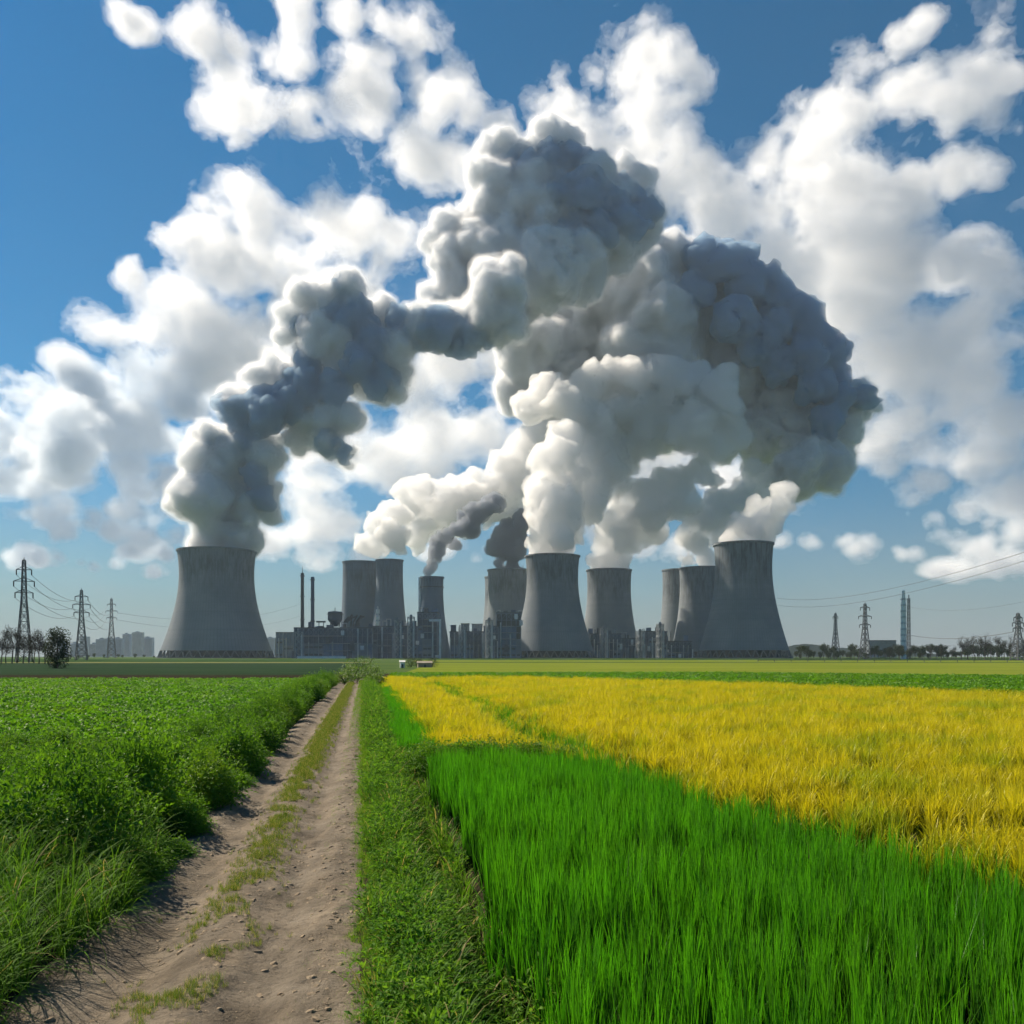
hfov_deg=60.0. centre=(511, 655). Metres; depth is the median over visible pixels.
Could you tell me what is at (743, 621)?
cooling tower
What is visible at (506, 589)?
cooling tower
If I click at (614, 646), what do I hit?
pump house
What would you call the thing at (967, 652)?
round tree
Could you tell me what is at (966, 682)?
leafy crop
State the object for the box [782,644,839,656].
hill
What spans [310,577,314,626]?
chimney
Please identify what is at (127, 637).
apartment block
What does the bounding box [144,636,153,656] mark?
apartment block
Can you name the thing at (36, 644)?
bare tree
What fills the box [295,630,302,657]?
frame tower
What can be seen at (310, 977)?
clods
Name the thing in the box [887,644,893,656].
bare tree
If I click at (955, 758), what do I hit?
ripe rice crop
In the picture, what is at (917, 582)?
power line
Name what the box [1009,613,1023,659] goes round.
power pylon
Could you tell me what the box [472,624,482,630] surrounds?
office block
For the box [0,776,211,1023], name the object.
tall grass
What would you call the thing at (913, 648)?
round tree
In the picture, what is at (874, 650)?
round tree
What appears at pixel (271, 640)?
apartment block
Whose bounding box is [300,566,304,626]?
chimney
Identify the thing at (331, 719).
track grass
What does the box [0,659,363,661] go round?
field
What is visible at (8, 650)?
bare tree
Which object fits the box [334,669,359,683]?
shrub
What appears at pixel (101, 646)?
apartment block
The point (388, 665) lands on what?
ground
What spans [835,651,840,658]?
round tree
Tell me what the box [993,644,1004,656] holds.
round tree
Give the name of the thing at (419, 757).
bund weeds
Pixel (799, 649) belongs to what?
round tree
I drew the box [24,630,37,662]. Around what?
bare tree
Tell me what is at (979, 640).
bare tree
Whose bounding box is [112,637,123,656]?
apartment block
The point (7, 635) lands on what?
bare tree
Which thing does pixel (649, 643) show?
crusher house
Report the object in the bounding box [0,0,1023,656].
sky
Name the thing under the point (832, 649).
round tree
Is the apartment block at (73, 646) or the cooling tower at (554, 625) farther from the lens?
the apartment block at (73, 646)
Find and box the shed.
[416,661,432,666]
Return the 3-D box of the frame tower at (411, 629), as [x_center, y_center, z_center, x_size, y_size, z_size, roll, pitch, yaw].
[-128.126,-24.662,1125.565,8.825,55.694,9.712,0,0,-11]
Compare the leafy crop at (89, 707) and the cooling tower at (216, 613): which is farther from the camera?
the cooling tower at (216, 613)
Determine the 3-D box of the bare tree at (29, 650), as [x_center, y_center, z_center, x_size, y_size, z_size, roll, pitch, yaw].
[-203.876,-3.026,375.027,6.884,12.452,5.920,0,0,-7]
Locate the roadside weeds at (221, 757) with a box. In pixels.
[0,667,338,905]
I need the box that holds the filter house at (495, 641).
[483,626,498,657]
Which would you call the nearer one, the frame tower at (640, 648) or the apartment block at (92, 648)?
the frame tower at (640, 648)
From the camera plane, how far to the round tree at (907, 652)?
820.07 m
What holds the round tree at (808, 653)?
on the field at (716, 659)
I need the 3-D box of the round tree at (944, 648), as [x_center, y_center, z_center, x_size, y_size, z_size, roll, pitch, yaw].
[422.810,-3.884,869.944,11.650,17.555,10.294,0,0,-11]
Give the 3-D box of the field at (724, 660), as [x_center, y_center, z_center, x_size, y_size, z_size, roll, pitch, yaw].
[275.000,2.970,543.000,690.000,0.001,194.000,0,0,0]
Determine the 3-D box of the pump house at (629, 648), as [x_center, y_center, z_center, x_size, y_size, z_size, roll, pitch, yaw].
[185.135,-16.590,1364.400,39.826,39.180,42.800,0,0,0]
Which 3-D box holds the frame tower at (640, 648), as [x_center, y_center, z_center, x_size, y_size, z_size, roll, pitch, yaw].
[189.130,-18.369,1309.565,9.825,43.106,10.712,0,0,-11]
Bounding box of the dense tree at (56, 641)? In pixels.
[41,626,73,667]
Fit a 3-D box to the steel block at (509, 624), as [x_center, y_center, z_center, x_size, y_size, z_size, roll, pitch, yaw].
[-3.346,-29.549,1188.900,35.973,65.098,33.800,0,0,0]
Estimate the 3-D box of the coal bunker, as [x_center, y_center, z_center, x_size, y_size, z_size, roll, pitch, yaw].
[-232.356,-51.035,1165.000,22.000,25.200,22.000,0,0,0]
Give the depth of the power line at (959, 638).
751.39 m
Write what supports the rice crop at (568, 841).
on the ground at (388, 665)
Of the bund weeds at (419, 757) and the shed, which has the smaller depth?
the bund weeds at (419, 757)
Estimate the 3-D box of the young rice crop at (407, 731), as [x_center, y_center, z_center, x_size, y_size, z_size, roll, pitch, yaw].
[-6.908,2.624,52.368,10.629,0.830,55.605,0,0,0]
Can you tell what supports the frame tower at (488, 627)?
on the ground at (388, 665)
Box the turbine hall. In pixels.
[373,619,416,657]
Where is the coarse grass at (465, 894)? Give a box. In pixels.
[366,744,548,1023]
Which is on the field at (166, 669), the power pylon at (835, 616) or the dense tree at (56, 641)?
the dense tree at (56, 641)
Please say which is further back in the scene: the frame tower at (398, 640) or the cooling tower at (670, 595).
the cooling tower at (670, 595)
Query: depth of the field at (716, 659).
752.79 m
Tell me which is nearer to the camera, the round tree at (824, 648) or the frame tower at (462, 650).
the round tree at (824, 648)
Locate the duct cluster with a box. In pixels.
[343,614,364,626]
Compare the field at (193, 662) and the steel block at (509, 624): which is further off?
the steel block at (509, 624)
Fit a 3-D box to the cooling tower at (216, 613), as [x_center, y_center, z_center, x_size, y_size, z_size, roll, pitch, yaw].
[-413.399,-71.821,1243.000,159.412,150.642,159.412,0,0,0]
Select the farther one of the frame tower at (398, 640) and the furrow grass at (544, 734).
the frame tower at (398, 640)
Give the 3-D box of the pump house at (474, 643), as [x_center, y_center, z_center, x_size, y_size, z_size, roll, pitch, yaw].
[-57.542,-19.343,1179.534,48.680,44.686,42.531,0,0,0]
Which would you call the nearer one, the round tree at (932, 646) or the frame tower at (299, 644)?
the round tree at (932, 646)
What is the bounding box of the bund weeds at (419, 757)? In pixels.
[397,732,583,781]
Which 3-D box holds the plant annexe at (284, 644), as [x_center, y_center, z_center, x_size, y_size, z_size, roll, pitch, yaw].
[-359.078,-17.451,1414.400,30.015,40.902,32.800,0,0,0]
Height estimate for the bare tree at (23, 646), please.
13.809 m
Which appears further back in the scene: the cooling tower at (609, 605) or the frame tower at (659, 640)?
the cooling tower at (609, 605)
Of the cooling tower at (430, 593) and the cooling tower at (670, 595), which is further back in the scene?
the cooling tower at (670, 595)
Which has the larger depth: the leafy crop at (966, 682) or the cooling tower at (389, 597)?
the cooling tower at (389, 597)
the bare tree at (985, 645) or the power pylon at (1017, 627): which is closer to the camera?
the power pylon at (1017, 627)
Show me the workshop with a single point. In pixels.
(883, 643)
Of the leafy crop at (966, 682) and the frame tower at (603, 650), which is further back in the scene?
the frame tower at (603, 650)
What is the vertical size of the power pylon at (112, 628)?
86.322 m
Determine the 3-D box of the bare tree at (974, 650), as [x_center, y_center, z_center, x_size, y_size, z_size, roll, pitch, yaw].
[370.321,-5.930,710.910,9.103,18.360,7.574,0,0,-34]
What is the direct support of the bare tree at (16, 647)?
on the field at (166, 669)
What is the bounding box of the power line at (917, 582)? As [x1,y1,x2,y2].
[779,552,1023,599]
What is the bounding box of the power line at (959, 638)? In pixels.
[907,632,1010,638]
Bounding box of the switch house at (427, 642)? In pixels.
[416,607,439,657]
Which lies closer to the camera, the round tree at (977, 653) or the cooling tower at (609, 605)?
the round tree at (977, 653)
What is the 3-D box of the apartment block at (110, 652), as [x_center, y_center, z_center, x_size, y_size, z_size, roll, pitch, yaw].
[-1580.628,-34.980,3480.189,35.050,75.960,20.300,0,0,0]
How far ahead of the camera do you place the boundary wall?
1120.00 m
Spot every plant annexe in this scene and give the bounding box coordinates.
[275,632,293,657]
[667,631,692,657]
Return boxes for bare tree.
[0,625,23,663]
[0,637,13,663]
[0,640,14,662]
[10,627,27,662]
[11,630,34,662]
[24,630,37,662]
[25,635,35,662]
[30,629,43,663]
[34,632,49,663]
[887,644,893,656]
[957,634,969,659]
[960,634,977,657]
[968,640,976,653]
[972,636,983,652]
[978,633,992,659]
[995,637,1008,656]
[1005,634,1015,652]
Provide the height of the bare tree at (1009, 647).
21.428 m
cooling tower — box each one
[156,546,275,657]
[340,560,375,626]
[373,558,406,625]
[418,576,449,657]
[482,576,487,630]
[486,568,526,625]
[521,553,596,657]
[584,568,636,656]
[660,568,679,640]
[673,566,714,657]
[695,540,793,657]
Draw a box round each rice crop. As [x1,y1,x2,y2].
[377,682,439,753]
[380,673,1023,910]
[417,738,1023,1023]
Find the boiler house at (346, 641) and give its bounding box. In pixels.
[291,621,373,657]
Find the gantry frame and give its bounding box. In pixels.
[429,619,440,657]
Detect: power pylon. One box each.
[13,559,34,661]
[72,588,90,659]
[105,597,116,657]
[830,612,840,658]
[858,604,871,658]
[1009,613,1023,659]
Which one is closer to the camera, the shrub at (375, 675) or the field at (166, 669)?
the shrub at (375, 675)
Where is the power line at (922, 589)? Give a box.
[779,561,1022,606]
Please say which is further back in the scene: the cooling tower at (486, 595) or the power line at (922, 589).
the cooling tower at (486, 595)
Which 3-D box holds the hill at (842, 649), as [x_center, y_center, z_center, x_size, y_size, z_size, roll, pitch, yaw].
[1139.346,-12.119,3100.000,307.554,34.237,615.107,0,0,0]
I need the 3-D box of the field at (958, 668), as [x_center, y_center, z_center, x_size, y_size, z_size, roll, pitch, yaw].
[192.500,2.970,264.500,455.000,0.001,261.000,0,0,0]
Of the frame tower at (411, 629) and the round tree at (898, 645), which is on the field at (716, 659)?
the round tree at (898, 645)
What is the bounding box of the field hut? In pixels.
[399,660,404,667]
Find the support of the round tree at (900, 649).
on the field at (716, 659)
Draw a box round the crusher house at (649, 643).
[642,627,666,657]
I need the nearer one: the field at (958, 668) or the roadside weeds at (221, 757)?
the roadside weeds at (221, 757)
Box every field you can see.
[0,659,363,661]
[0,662,367,662]
[0,663,366,674]
[408,663,1023,674]
[411,659,1023,659]
[415,660,1023,661]
[433,662,1023,662]
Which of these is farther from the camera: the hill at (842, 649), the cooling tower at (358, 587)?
the hill at (842, 649)
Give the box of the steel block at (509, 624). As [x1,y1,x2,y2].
[496,610,522,657]
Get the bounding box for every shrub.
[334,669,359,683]
[339,664,364,680]
[342,656,380,678]
[358,663,385,678]
[364,672,387,684]
[403,654,421,666]
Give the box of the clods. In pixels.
[22,716,372,1023]
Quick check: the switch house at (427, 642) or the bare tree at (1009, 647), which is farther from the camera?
the switch house at (427, 642)
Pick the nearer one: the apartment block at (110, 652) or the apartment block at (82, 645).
the apartment block at (110, 652)
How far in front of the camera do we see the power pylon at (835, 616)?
899.10 m
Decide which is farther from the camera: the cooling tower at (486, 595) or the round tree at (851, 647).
the cooling tower at (486, 595)
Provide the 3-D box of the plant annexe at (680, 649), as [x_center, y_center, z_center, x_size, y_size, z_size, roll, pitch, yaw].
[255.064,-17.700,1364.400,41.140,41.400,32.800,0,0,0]
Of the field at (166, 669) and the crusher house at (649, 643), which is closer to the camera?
the field at (166, 669)
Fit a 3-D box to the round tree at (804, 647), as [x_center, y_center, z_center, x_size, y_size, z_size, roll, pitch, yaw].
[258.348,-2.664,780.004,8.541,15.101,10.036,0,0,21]
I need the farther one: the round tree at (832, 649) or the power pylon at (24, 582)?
the round tree at (832, 649)
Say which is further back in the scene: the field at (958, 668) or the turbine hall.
the turbine hall
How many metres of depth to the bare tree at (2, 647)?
331.57 m
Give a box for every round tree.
[794,645,803,653]
[801,645,810,655]
[805,650,812,659]
[819,643,829,658]
[828,646,836,658]
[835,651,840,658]
[847,643,858,658]
[852,649,858,658]
[870,645,880,655]
[887,648,895,656]
[894,644,905,655]
[894,646,904,658]
[905,650,911,658]
[909,645,918,654]
[915,645,925,659]
[926,643,936,651]
[935,645,942,658]
[939,643,948,658]
[963,647,973,659]
[974,648,981,658]
[982,645,993,658]
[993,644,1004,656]
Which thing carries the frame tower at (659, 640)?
on the ground at (388, 665)
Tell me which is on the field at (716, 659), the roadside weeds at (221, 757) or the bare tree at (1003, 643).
the bare tree at (1003, 643)
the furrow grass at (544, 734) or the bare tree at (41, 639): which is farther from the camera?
the bare tree at (41, 639)
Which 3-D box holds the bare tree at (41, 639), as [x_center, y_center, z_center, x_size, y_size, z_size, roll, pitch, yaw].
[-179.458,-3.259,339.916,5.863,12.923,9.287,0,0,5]
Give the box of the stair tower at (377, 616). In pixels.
[376,606,379,625]
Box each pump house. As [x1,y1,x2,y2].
[449,625,483,657]
[588,628,621,657]
[620,632,642,657]
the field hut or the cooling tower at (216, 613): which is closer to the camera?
the field hut
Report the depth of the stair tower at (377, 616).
1340.00 m
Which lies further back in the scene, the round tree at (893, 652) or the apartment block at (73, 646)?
the apartment block at (73, 646)
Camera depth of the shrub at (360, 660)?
117.81 m
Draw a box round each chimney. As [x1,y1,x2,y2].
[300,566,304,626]
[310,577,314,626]
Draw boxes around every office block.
[461,623,469,630]
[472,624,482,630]
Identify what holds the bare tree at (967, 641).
on the field at (716, 659)
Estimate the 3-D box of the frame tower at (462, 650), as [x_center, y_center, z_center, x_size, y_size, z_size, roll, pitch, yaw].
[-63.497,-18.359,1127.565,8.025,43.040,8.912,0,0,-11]
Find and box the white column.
[900,590,910,658]
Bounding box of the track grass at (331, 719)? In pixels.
[100,681,355,1023]
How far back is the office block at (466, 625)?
1701.50 m
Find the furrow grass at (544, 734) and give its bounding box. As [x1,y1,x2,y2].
[426,680,641,770]
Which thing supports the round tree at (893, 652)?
on the field at (716, 659)
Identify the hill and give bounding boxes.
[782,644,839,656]
[837,648,862,656]
[896,653,944,656]
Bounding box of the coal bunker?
[327,611,343,626]
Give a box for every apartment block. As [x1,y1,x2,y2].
[70,642,79,656]
[80,636,89,656]
[89,643,95,656]
[96,638,108,656]
[104,637,111,656]
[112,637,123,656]
[122,633,131,656]
[132,631,143,656]
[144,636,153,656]
[266,637,274,656]
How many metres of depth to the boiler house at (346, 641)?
1150.50 m
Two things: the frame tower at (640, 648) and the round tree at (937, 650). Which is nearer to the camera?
the round tree at (937, 650)
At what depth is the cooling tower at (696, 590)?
1443.80 m
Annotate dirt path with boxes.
[0,676,367,1023]
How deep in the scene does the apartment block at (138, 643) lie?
3442.49 m
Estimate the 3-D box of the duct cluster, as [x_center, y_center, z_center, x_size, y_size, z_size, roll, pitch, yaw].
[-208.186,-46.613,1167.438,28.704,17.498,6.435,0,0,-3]
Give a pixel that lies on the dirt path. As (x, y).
(135, 958)
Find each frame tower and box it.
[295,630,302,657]
[394,618,401,657]
[407,615,414,657]
[458,625,465,657]
[485,618,492,657]
[600,626,607,657]
[636,629,643,657]
[656,622,663,657]
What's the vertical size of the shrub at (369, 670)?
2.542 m
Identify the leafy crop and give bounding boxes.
[0,676,301,752]
[388,671,1023,693]
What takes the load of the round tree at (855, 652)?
on the field at (716, 659)
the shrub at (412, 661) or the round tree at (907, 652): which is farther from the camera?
the round tree at (907, 652)
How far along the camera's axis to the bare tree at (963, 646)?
744.65 m
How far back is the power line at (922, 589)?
614.42 m
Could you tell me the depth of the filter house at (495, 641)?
1150.50 m
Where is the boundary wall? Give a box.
[297,656,345,657]
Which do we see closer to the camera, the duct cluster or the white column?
the white column
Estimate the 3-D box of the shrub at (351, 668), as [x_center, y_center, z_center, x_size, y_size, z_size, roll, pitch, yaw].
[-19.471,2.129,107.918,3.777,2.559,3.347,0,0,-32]
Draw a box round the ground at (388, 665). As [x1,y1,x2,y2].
[0,657,1023,1023]
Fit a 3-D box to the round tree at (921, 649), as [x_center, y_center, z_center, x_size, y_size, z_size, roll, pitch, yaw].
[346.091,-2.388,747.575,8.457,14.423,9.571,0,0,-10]
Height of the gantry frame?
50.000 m
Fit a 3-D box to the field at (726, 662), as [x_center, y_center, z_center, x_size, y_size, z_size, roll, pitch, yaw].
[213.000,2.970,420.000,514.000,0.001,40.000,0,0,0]
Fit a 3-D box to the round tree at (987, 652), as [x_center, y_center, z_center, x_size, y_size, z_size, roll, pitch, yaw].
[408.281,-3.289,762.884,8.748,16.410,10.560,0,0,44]
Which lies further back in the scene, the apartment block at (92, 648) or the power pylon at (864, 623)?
the apartment block at (92, 648)
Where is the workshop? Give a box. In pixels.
[866,640,897,657]
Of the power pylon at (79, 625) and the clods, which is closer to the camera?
the clods

